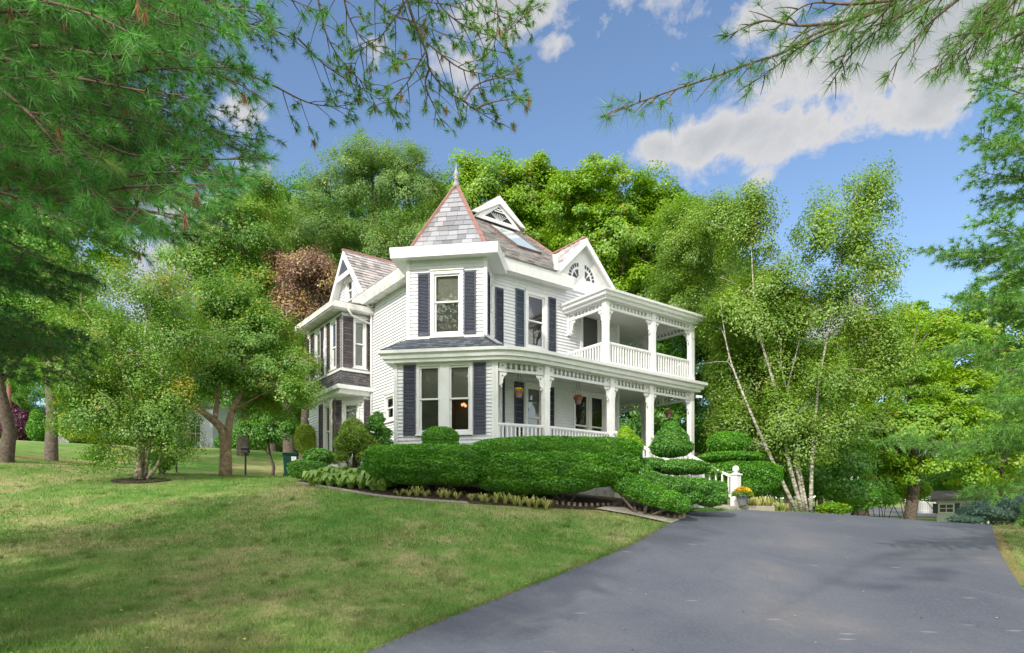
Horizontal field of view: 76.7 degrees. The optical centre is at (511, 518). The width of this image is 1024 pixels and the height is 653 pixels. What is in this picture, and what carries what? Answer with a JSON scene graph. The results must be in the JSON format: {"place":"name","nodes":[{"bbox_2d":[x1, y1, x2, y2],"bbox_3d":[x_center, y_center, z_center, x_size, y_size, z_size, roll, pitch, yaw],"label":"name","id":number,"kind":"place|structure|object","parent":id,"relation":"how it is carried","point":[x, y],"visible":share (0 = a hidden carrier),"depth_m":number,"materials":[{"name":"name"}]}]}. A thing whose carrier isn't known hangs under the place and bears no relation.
{"place":"outdoors","nodes":[
{"label":"outdoors","id":0,"kind":"place"},
{"bbox_2d":[0,439,1023,652],"bbox_3d":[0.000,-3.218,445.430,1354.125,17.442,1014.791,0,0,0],"label":"ground","id":1,"kind":"structure","parent":0,"point":[258,462],"depth_m":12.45,"materials":[{"name":"green plant"}]},
{"bbox_2d":[0,401,30,440],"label":"purple shrub","id":2,"kind":"object","parent":1,"relation":"on","point":[21,417],"visible":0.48,"depth_m":40.56,"materials":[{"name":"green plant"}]},
{"bbox_2d":[6,385,43,423],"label":"maple tree","id":3,"kind":"object","parent":1,"relation":"on","point":[19,399],"visible":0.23,"depth_m":47.24,"materials":[{"name":"green plant"}]},
{"bbox_2d":[25,409,45,440],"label":"conical shrub","id":4,"kind":"object","parent":1,"relation":"on","point":[34,431],"visible":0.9,"depth_m":39.74,"materials":[{"name":"green plant"}]},
{"bbox_2d":[0,236,73,462],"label":"oak tree","id":5,"kind":"object","parent":1,"relation":"on","point":[8,444],"visible":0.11,"depth_m":20.44,"materials":[{"name":"green plant"}]},
{"bbox_2d":[13,342,79,408],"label":"maple tree","id":6,"kind":"object","parent":1,"relation":"on","point":[32,385],"visible":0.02,"depth_m":55.69,"materials":[{"name":"green plant"}]},
{"bbox_2d":[23,385,72,438],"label":"oak tree","id":7,"kind":"object","parent":1,"relation":"on","point":[38,395],"visible":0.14,"depth_m":49.35,"materials":[{"name":"green plant"}]},
{"bbox_2d":[0,193,152,460],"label":"oak tree","id":8,"kind":"object","parent":1,"relation":"on","point":[51,452],"visible":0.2,"depth_m":26.01,"materials":[{"name":"green plant"}]},
{"bbox_2d":[27,290,130,408],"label":"oak tree","id":9,"kind":"object","parent":1,"relation":"on","point":[101,314],"visible":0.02,"depth_m":60.62,"materials":[{"name":"green plant"}]},
{"bbox_2d":[58,413,103,442],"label":"flowering shrub","id":10,"kind":"object","parent":1,"relation":"on","point":[72,438],"visible":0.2,"depth_m":37.66,"materials":[{"name":"green plant"}]},
{"bbox_2d":[40,420,132,444],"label":"thicket shrub","id":11,"kind":"object","parent":1,"relation":"on","point":[115,441],"visible":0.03,"depth_m":48.65,"materials":[{"name":"green plant"}]},
{"bbox_2d":[81,313,198,404],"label":"maple tree","id":12,"kind":"object","parent":1,"relation":"on","point":[141,349],"visible":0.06,"depth_m":53.35,"materials":[{"name":"green plant"}]},
{"bbox_2d":[110,478,170,482],"bbox_3d":[-10.878,-1.126,18.900,1.733,0.208,1.000,0,0,0],"label":"mulch ring","id":13,"kind":"object","parent":1,"relation":"on","point":[125,480],"visible":0.88,"depth_m":18.81,"materials":[{"name":"brown soil"}]},
{"bbox_2d":[14,245,240,480],"bbox_3d":[-11.318,-4.565,19.102,6.020,6.949,3.448,0,0,0],"label":"river birch","id":14,"kind":"object","parent":13,"relation":"on","point":[140,421],"visible":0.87,"depth_m":18.61,"materials":[{"name":"green plant"}]},
{"bbox_2d":[149,449,175,473],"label":"dark shrub","id":15,"kind":"object","parent":1,"relation":"on","point":[164,469],"visible":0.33,"depth_m":21.31,"materials":[{"name":"green plant"}]},
{"bbox_2d":[174,390,238,447],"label":"neighbour house","id":16,"kind":"structure","parent":1,"relation":"on","point":[209,428],"depth_m":58.10,"materials":[{"name":"white paint"}]},
{"bbox_2d":[144,162,301,455],"bbox_3d":[-14.850,-11.120,34.038,7.604,16.270,6.910,0,0,0],"label":"elm tree","id":17,"kind":"object","parent":1,"relation":"on","point":[223,253],"visible":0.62,"depth_m":33.24,"materials":[{"name":"green plant"}]},
{"bbox_2d":[153,265,329,475],"bbox_3d":[-8.974,-5.118,22.015,6.110,7.471,4.196,0,0,0],"label":"crabapple tree","id":18,"kind":"object","parent":1,"relation":"on","point":[262,369],"visible":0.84,"depth_m":21.55,"materials":[{"name":"green plant"}]},
{"bbox_2d":[239,445,250,473],"bbox_3d":[-10.709,-2.333,26.000,0.400,1.280,0.400,0,0,0],"label":"bird feeder","id":19,"kind":"object","parent":1,"relation":"on","point":[245,449],"visible":0.82,"depth_m":25.96,"materials":[{"name":"black metal"}]},
{"bbox_2d":[196,333,309,451],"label":"maple tree","id":20,"kind":"object","parent":1,"relation":"on","point":[273,446],"visible":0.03,"depth_m":44.54,"materials":[{"name":"green plant"}]},
{"bbox_2d":[213,429,298,452],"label":"thicket shrub","id":21,"kind":"object","parent":1,"relation":"on","point":[254,445],"visible":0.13,"depth_m":48.39,"materials":[{"name":"green plant"}]},
{"bbox_2d":[232,406,299,475],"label":"japanese maple","id":22,"kind":"object","parent":1,"relation":"on","point":[269,431],"visible":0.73,"depth_m":27.52,"materials":[{"name":"green plant"}]},
{"bbox_2d":[0,0,549,391],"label":"pine tree","id":23,"kind":"object","parent":1,"relation":"on","point":[94,155],"visible":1,"depth_m":5.48,"materials":[{"name":"green plant"}]},
{"bbox_2d":[256,399,308,446],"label":"maple tree","id":24,"kind":"object","parent":1,"relation":"on","point":[296,417],"visible":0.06,"depth_m":49.60,"materials":[{"name":"green plant"}]},
{"bbox_2d":[231,166,337,452],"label":"oak tree","id":25,"kind":"object","parent":1,"relation":"on","point":[288,446],"visible":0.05,"depth_m":43.64,"materials":[{"name":"green plant"}]},
{"bbox_2d":[282,452,298,476],"bbox_3d":[-9.418,-2.253,27.519,0.680,1.058,0.800,0,0,-20],"label":"wheeled bin","id":26,"kind":"object","parent":1,"relation":"on","point":[288,457],"visible":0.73,"depth_m":27.16,"materials":[{"name":"plastic"}]},
{"bbox_2d":[258,240,337,459],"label":"copper tree","id":27,"kind":"object","parent":1,"relation":"on","point":[300,305],"visible":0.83,"depth_m":32.63,"materials":[{"name":"brown plant"}]},
{"bbox_2d":[293,423,315,454],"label":"gold shrub","id":28,"kind":"object","parent":1,"relation":"on","point":[304,438],"visible":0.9,"depth_m":24.74,"materials":[{"name":"green plant"}]},
{"bbox_2d":[189,176,433,451],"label":"maple tree","id":29,"kind":"object","parent":1,"relation":"on","point":[361,209],"visible":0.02,"depth_m":51.48,"materials":[{"name":"green plant"}]},
{"bbox_2d":[264,125,452,351],"bbox_3d":[-9.239,-13.386,41.396,12.344,20.686,9.102,0,0,0],"label":"locust tree","id":30,"kind":"object","parent":1,"relation":"on","point":[406,185],"visible":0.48,"depth_m":39.03,"materials":[{"name":"green plant"}]},
{"bbox_2d":[297,482,467,503],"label":"bed curb","id":31,"kind":"structure","parent":1,"relation":"on","point":[390,496],"depth_m":15.35,"materials":[{"name":"concrete"}]},
{"bbox_2d":[303,481,632,508],"bbox_3d":[-1.301,-0.775,17.512,9.321,1.067,5.176,0,0,7],"label":"planting bed","id":32,"kind":"object","parent":1,"relation":"on","point":[578,498],"visible":0.29,"depth_m":16.22,"materials":[{"name":"brown soil"}]},
{"bbox_2d":[286,459,328,479],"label":"box shrub","id":33,"kind":"object","parent":32,"relation":"on","point":[296,467],"visible":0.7,"depth_m":18.13,"materials":[{"name":"green plant"}]},
{"bbox_2d":[304,470,323,485],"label":"hosta plant","id":34,"kind":"object","parent":32,"relation":"on","point":[314,473],"visible":0.57,"depth_m":17.16,"materials":[{"name":"green plant"}]},
{"bbox_2d":[302,448,335,464],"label":"globe shrub","id":35,"kind":"object","parent":32,"relation":"on","point":[326,456],"visible":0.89,"depth_m":19.23,"materials":[{"name":"green plant"}]},
{"bbox_2d":[319,472,340,485],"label":"hosta plant","id":36,"kind":"object","parent":32,"relation":"on","point":[327,477],"visible":0.77,"depth_m":16.87,"materials":[{"name":"green plant"}]},
{"bbox_2d":[339,474,357,487],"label":"hosta plant","id":37,"kind":"object","parent":32,"relation":"on","point":[346,479],"visible":0.51,"depth_m":16.40,"materials":[{"name":"green plant"}]},
{"bbox_2d":[332,418,383,467],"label":"dwarf pine","id":38,"kind":"object","parent":32,"relation":"on","point":[354,437],"visible":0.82,"depth_m":17.77,"materials":[{"name":"green plant"}]},
{"bbox_2d":[351,475,367,488],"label":"hosta plant","id":39,"kind":"object","parent":32,"relation":"on","point":[358,480],"visible":0.62,"depth_m":16.36,"materials":[{"name":"green plant"}]},
{"bbox_2d":[362,408,396,444],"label":"shrub","id":40,"kind":"object","parent":32,"relation":"on","point":[375,423],"visible":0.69,"depth_m":18.21,"materials":[{"name":"green plant"}]},
{"bbox_2d":[373,478,393,490],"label":"hosta plant","id":41,"kind":"object","parent":32,"relation":"on","point":[383,484],"visible":0.91,"depth_m":15.98,"materials":[{"name":"green plant"}]},
{"bbox_2d":[361,443,519,490],"bbox_3d":[-1.657,-1.205,16.333,4.114,1.282,2.582,0,0,0],"label":"yew hedge","id":42,"kind":"object","parent":32,"relation":"on","point":[451,466],"visible":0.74,"depth_m":15.33,"materials":[{"name":"green plant"}]},
{"bbox_2d":[421,426,459,484],"bbox_3d":[-1.940,-1.659,17.601,1.080,1.738,0.974,0,0,0],"label":"dome shrub","id":43,"kind":"object","parent":32,"relation":"on","point":[439,435],"visible":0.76,"depth_m":17.27,"materials":[{"name":"green plant"}]},
{"bbox_2d":[472,435,642,502],"bbox_3d":[1.131,-1.181,16.581,4.420,1.796,3.194,0,0,0],"label":"yew hedge","id":44,"kind":"object","parent":32,"relation":"on","point":[557,467],"visible":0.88,"depth_m":15.45,"materials":[{"name":"green plant"}]},
{"bbox_2d":[616,426,643,500],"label":"lime shrub","id":45,"kind":"object","parent":32,"relation":"on","point":[624,432],"visible":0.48,"depth_m":18.34,"materials":[{"name":"green plant"}]},
{"bbox_2d":[415,146,568,251],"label":"maple tree","id":46,"kind":"object","parent":1,"relation":"on","point":[478,181],"visible":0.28,"depth_m":43.11,"materials":[{"name":"green plant"}]},
{"bbox_2d":[1,464,1023,652],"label":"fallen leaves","id":47,"kind":"object","parent":1,"relation":"on","point":[284,587],"visible":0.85,"depth_m":9.39,"materials":[{"name":"brown plant"}]},
{"bbox_2d":[365,523,668,651],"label":"soil edge","id":48,"kind":"object","parent":1,"relation":"on","point":[472,607],"visible":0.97,"depth_m":10.11,"materials":[{"name":"brown soil"}]},
{"bbox_2d":[358,518,676,652],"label":"edge grass","id":49,"kind":"structure","parent":48,"relation":"on","point":[517,587],"depth_m":10.09,"materials":[{"name":"green plant"}]},
{"bbox_2d":[295,165,742,507],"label":"house","id":50,"kind":"structure","parent":1,"relation":"on","point":[456,314],"depth_m":20.94,"materials":[{"name":"paint"}]},
{"bbox_2d":[314,328,320,379],"bbox_3d":[-7.363,-6.275,24.676,0.190,1.830,0.680,0,0,-37],"label":"window","id":51,"kind":"structure","parent":50,"relation":"in","point":[317,333],"depth_m":24.82,"materials":[{"name":"white paint"}]},
{"bbox_2d":[323,399,335,463],"bbox_3d":[-6.538,-3.180,24.068,0.790,2.360,1.080,0,0,-37],"label":"window","id":52,"kind":"structure","parent":50,"relation":"in","point":[327,406],"depth_m":23.95,"materials":[{"name":"white paint"}]},
{"bbox_2d":[329,313,341,371],"bbox_3d":[-6.175,-6.230,23.577,0.790,2.140,1.080,0,0,-37],"label":"window","id":53,"kind":"structure","parent":50,"relation":"in","point":[333,322],"depth_m":23.53,"materials":[{"name":"white paint"}]},
{"bbox_2d":[345,275,353,301],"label":"window","id":54,"kind":"structure","parent":50,"relation":"in","point":[349,281],"depth_m":24.92,"materials":[{"name":"white paint"}]},
{"bbox_2d":[341,399,365,456],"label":"window","id":55,"kind":"structure","parent":50,"relation":"in","point":[350,409],"depth_m":23.45,"materials":[{"name":"white paint"}]},
{"bbox_2d":[352,317,367,370],"bbox_3d":[-5.670,-6.230,23.511,0.980,2.140,0.790,0,0,-37],"label":"window","id":56,"kind":"structure","parent":50,"relation":"in","point":[359,327],"depth_m":23.35,"materials":[{"name":"white paint"}]},
{"bbox_2d":[383,391,393,423],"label":"window","id":57,"kind":"structure","parent":50,"relation":"in","point":[389,397],"depth_m":22.40,"materials":[{"name":"white paint"}]},
{"bbox_2d":[415,362,455,436],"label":"window","id":58,"kind":"structure","parent":50,"relation":"in","point":[428,375],"depth_m":18.84,"materials":[{"name":"grey glass"}]},
{"bbox_2d":[429,268,463,347],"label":"window","id":59,"kind":"structure","parent":50,"relation":"in","point":[446,285],"depth_m":19.05,"materials":[{"name":"white paint"}]},
{"bbox_2d":[445,361,473,435],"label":"window","id":60,"kind":"structure","parent":50,"relation":"in","point":[459,375],"depth_m":18.70,"materials":[{"name":"glass"}]},
{"bbox_2d":[473,274,494,346],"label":"window","id":61,"kind":"structure","parent":50,"relation":"in","point":[492,281],"depth_m":19.88,"materials":[{"name":"white paint"}]},
{"bbox_2d":[498,372,501,436],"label":"porch column","id":62,"kind":"structure","parent":50,"relation":"in","point":[499,388],"depth_m":19.63,"materials":[{"name":"white paint"}]},
{"bbox_2d":[524,382,540,438],"bbox_3d":[0.711,-3.295,21.125,0.840,2.230,0.190,0,0,-37],"label":"window","id":63,"kind":"structure","parent":50,"relation":"in","point":[532,390],"depth_m":21.18,"materials":[{"name":"white paint"}]},
{"bbox_2d":[525,288,547,349],"bbox_3d":[0.593,-6.400,21.411,1.290,2.160,0.790,0,0,-37],"label":"window","id":64,"kind":"structure","parent":50,"relation":"in","point":[535,301],"depth_m":21.21,"materials":[{"name":"white paint"}]},
{"bbox_2d":[573,390,592,436],"bbox_3d":[2.210,-3.575,22.612,1.220,1.850,0.790,0,0,-37],"label":"window","id":65,"kind":"structure","parent":50,"relation":"in","point":[581,413],"depth_m":22.41,"materials":[{"name":"white paint"}]},
{"bbox_2d":[580,317,599,360],"bbox_3d":[2.727,-6.000,22.587,0.940,2.200,0.085,0,0,-37],"label":"door","id":66,"kind":"structure","parent":50,"relation":"in","point":[589,327],"depth_m":22.59,"materials":[{"name":"white paint"}]},
{"bbox_2d":[583,392,605,436],"bbox_3d":[2.820,-3.575,23.065,1.220,1.850,0.790,0,0,-37],"label":"window","id":67,"kind":"structure","parent":50,"relation":"in","point":[597,401],"depth_m":22.86,"materials":[{"name":"white paint"}]},
{"bbox_2d":[388,176,758,295],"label":"maple tree","id":68,"kind":"object","parent":1,"relation":"on","point":[606,238],"visible":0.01,"depth_m":50.58,"materials":[{"name":"green plant"}]},
{"bbox_2d":[539,151,693,344],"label":"maple tree","id":69,"kind":"object","parent":1,"relation":"on","point":[613,214],"visible":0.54,"depth_m":39.77,"materials":[{"name":"green plant"}]},
{"bbox_2d":[597,505,681,522],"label":"walk","id":70,"kind":"structure","parent":1,"relation":"on","point":[621,509],"depth_m":15.62,"materials":[{"name":"concrete"}]},
{"bbox_2d":[609,468,692,515],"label":"spreading yew","id":71,"kind":"object","parent":1,"relation":"on","point":[646,493],"visible":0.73,"depth_m":15.34,"materials":[{"name":"green plant"}]},
{"bbox_2d":[622,502,697,515],"bbox_3d":[3.740,-0.270,16.849,1.832,0.422,1.868,0,0,30],"label":"planting bed","id":72,"kind":"object","parent":1,"relation":"on","point":[650,508],"visible":0.39,"depth_m":16.41,"materials":[{"name":"brown soil"}]},
{"bbox_2d":[633,420,728,514],"bbox_3d":[4.018,-1.278,16.287,2.413,2.581,2.003,0,0,-25],"label":"topiary","id":73,"kind":"object","parent":72,"relation":"on","point":[671,439],"visible":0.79,"depth_m":15.95,"materials":[{"name":"green plant"}]},
{"bbox_2d":[621,341,707,435],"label":"oak tree","id":74,"kind":"object","parent":1,"relation":"on","point":[661,401],"visible":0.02,"depth_m":52.93,"materials":[{"name":"green plant"}]},
{"bbox_2d":[620,287,753,455],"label":"maple tree","id":75,"kind":"object","parent":1,"relation":"on","point":[659,415],"visible":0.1,"depth_m":35.34,"materials":[{"name":"green plant"}]},
{"bbox_2d":[680,419,717,456],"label":"thicket shrub","id":76,"kind":"object","parent":1,"relation":"on","point":[699,429],"visible":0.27,"depth_m":25.49,"materials":[{"name":"green plant"}]},
{"bbox_2d":[696,431,783,505],"bbox_3d":[7.080,-1.483,20.142,2.611,2.600,2.025,0,0,0],"label":"topiary","id":77,"kind":"object","parent":1,"relation":"on","point":[728,453],"visible":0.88,"depth_m":19.63,"materials":[{"name":"green plant"}]},
{"bbox_2d":[711,506,774,511],"bbox_3d":[6.064,-0.139,19.182,3.023,0.477,1.300,0,0,-13],"label":"landing","id":78,"kind":"object","parent":1,"relation":"on","point":[766,508],"visible":0.22,"depth_m":18.73,"materials":[{"name":"concrete"}]},
{"bbox_2d":[731,486,754,504],"bbox_3d":[6.608,-0.666,18.556,0.659,0.551,0.670,0,0,0],"label":"flower pot","id":79,"kind":"object","parent":78,"relation":"on","point":[742,498],"visible":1,"depth_m":18.42,"materials":[{"name":"grey stone"}]},
{"bbox_2d":[639,174,850,511],"bbox_3d":[7.948,-7.034,24.623,6.004,13.617,8.924,0,0,-38],"label":"birch tree","id":80,"kind":"object","parent":1,"relation":"on","point":[761,307],"visible":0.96,"depth_m":22.48,"materials":[{"name":"green plant"}]},
{"bbox_2d":[637,193,852,478],"bbox_3d":[11.318,-7.430,31.750,11.214,16.579,6.173,0,0,0],"label":"linden tree","id":81,"kind":"object","parent":1,"relation":"on","point":[724,287],"visible":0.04,"depth_m":31.16,"materials":[{"name":"green plant"}]},
{"bbox_2d":[698,383,825,505],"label":"birch tree","id":82,"kind":"object","parent":1,"relation":"on","point":[706,416],"visible":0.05,"depth_m":24.98,"materials":[{"name":"green plant"}]},
{"bbox_2d":[760,457,804,509],"bbox_3d":[10.551,-0.877,25.958,2.192,3.326,1.828,0,0,0],"label":"thicket shrub","id":83,"kind":"object","parent":1,"relation":"on","point":[787,480],"visible":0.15,"depth_m":25.50,"materials":[{"name":"green plant"}]},
{"bbox_2d":[587,0,1023,138],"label":"pine tree","id":84,"kind":"object","parent":1,"relation":"on","point":[978,20],"visible":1,"depth_m":5.00,"materials":[{"name":"green plant"}]},
{"bbox_2d":[781,461,842,512],"bbox_3d":[12.364,-0.694,26.988,2.669,3.642,2.131,0,0,0],"label":"thicket shrub","id":85,"kind":"object","parent":1,"relation":"on","point":[824,478],"visible":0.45,"depth_m":26.30,"materials":[{"name":"green plant"}]},
{"bbox_2d":[815,499,874,514],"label":"wild shrub","id":86,"kind":"object","parent":1,"relation":"on","point":[837,508],"visible":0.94,"depth_m":21.24,"materials":[{"name":"green plant"}]},
{"bbox_2d":[809,396,896,514],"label":"ash tree","id":87,"kind":"object","parent":1,"relation":"on","point":[854,469],"visible":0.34,"depth_m":26.32,"materials":[{"name":"green plant"}]},
{"bbox_2d":[823,478,884,515],"bbox_3d":[13.103,-0.329,24.964,2.080,2.526,1.793,0,0,0],"label":"thicket shrub","id":88,"kind":"object","parent":1,"relation":"on","point":[858,493],"visible":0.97,"depth_m":24.54,"materials":[{"name":"green plant"}]},
{"bbox_2d":[784,150,927,509],"bbox_3d":[11.747,-6.254,22.122,5.109,11.939,3.813,0,0,0],"label":"birch tree","id":89,"kind":"object","parent":1,"relation":"on","point":[886,341],"visible":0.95,"depth_m":21.68,"materials":[{"name":"green plant"}]},
{"bbox_2d":[814,299,958,515],"bbox_3d":[23.576,-6.374,39.956,13.634,15.873,7.905,0,0,-13],"label":"maple tree","id":90,"kind":"object","parent":1,"relation":"on","point":[917,309],"visible":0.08,"depth_m":39.23,"materials":[{"name":"green plant"}]},
{"bbox_2d":[873,488,901,517],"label":"thicket shrub","id":91,"kind":"object","parent":1,"relation":"on","point":[890,498],"visible":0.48,"depth_m":29.55,"materials":[{"name":"green plant"}]},
{"bbox_2d":[880,476,933,518],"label":"wild shrub","id":92,"kind":"object","parent":1,"relation":"on","point":[926,488],"visible":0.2,"depth_m":43.07,"materials":[{"name":"green plant"}]},
{"bbox_2d":[918,500,935,513],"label":"picket fence","id":93,"kind":"object","parent":1,"relation":"on","point":[929,510],"visible":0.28,"depth_m":57.60,"materials":[{"name":"white paint"}]},
{"bbox_2d":[843,312,1023,519],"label":"maple tree","id":94,"kind":"object","parent":1,"relation":"on","point":[937,403],"visible":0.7,"depth_m":30.62,"materials":[{"name":"green plant"}]},
{"bbox_2d":[919,467,958,513],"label":"thicket shrub","id":95,"kind":"object","parent":1,"relation":"on","point":[934,482],"visible":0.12,"depth_m":48.33,"materials":[{"name":"green plant"}]},
{"bbox_2d":[869,6,1023,525],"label":"pine tree","id":96,"kind":"object","parent":1,"relation":"on","point":[1011,434],"visible":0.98,"depth_m":12.69,"materials":[{"name":"green plant"}]},
{"bbox_2d":[930,490,995,523],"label":"garden shed","id":97,"kind":"structure","parent":1,"relation":"on","point":[944,506],"depth_m":36.58,"materials":[{"name":"paint"}]},
{"bbox_2d":[938,503,953,512],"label":"window","id":98,"kind":"structure","parent":97,"relation":"in","point":[942,507],"depth_m":36.55,"materials":[{"name":"white paint"}]},
{"bbox_2d":[945,513,996,523],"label":"juniper shrub","id":99,"kind":"object","parent":1,"relation":"on","point":[971,519],"visible":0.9,"depth_m":20.94,"materials":[{"name":"green plant"}]},
{"bbox_2d":[927,263,1023,525],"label":"tree","id":100,"kind":"object","parent":1,"relation":"on","point":[1018,461],"visible":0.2,"depth_m":36.84,"materials":[{"name":"green plant"}]},
{"bbox_2d":[944,476,1013,504],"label":"wild shrub","id":101,"kind":"object","parent":1,"relation":"on","point":[999,481],"visible":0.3,"depth_m":33.77,"materials":[{"name":"green plant"}]},
{"bbox_2d":[954,500,1023,524],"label":"juniper shrub","id":102,"kind":"object","parent":1,"relation":"on","point":[984,510],"visible":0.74,"depth_m":21.07,"materials":[{"name":"green plant"}]},
{"bbox_2d":[964,463,1023,524],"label":"wild shrub","id":103,"kind":"object","parent":1,"relation":"on","point":[1010,473],"visible":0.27,"depth_m":37.06,"materials":[{"name":"green plant"}]},
{"bbox_2d":[993,529,1023,589],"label":"soil edge","id":104,"kind":"object","parent":1,"relation":"on","point":[1021,576],"visible":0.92,"depth_m":13.42,"materials":[{"name":"beige soil"}]},
{"bbox_2d":[999,490,1023,526],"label":"juniper shrub","id":105,"kind":"object","parent":1,"relation":"on","point":[1016,502],"visible":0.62,"depth_m":20.79,"materials":[{"name":"green plant"}]},
{"bbox_2d":[0,0,1023,502],"label":"sky","id":106,"kind":"structure","parent":0,"point":[793,138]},
{"bbox_2d":[364,510,1023,652],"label":"driveway","id":107,"kind":"structure","parent":0,"point":[836,583],"depth_m":10.04,"materials":[{"name":"grey asphalt"}]},
{"bbox_2d":[810,508,936,516],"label":"road","id":108,"kind":"structure","parent":0,"point":[893,512],"depth_m":57.34,"materials":[{"name":"grey asphalt"}]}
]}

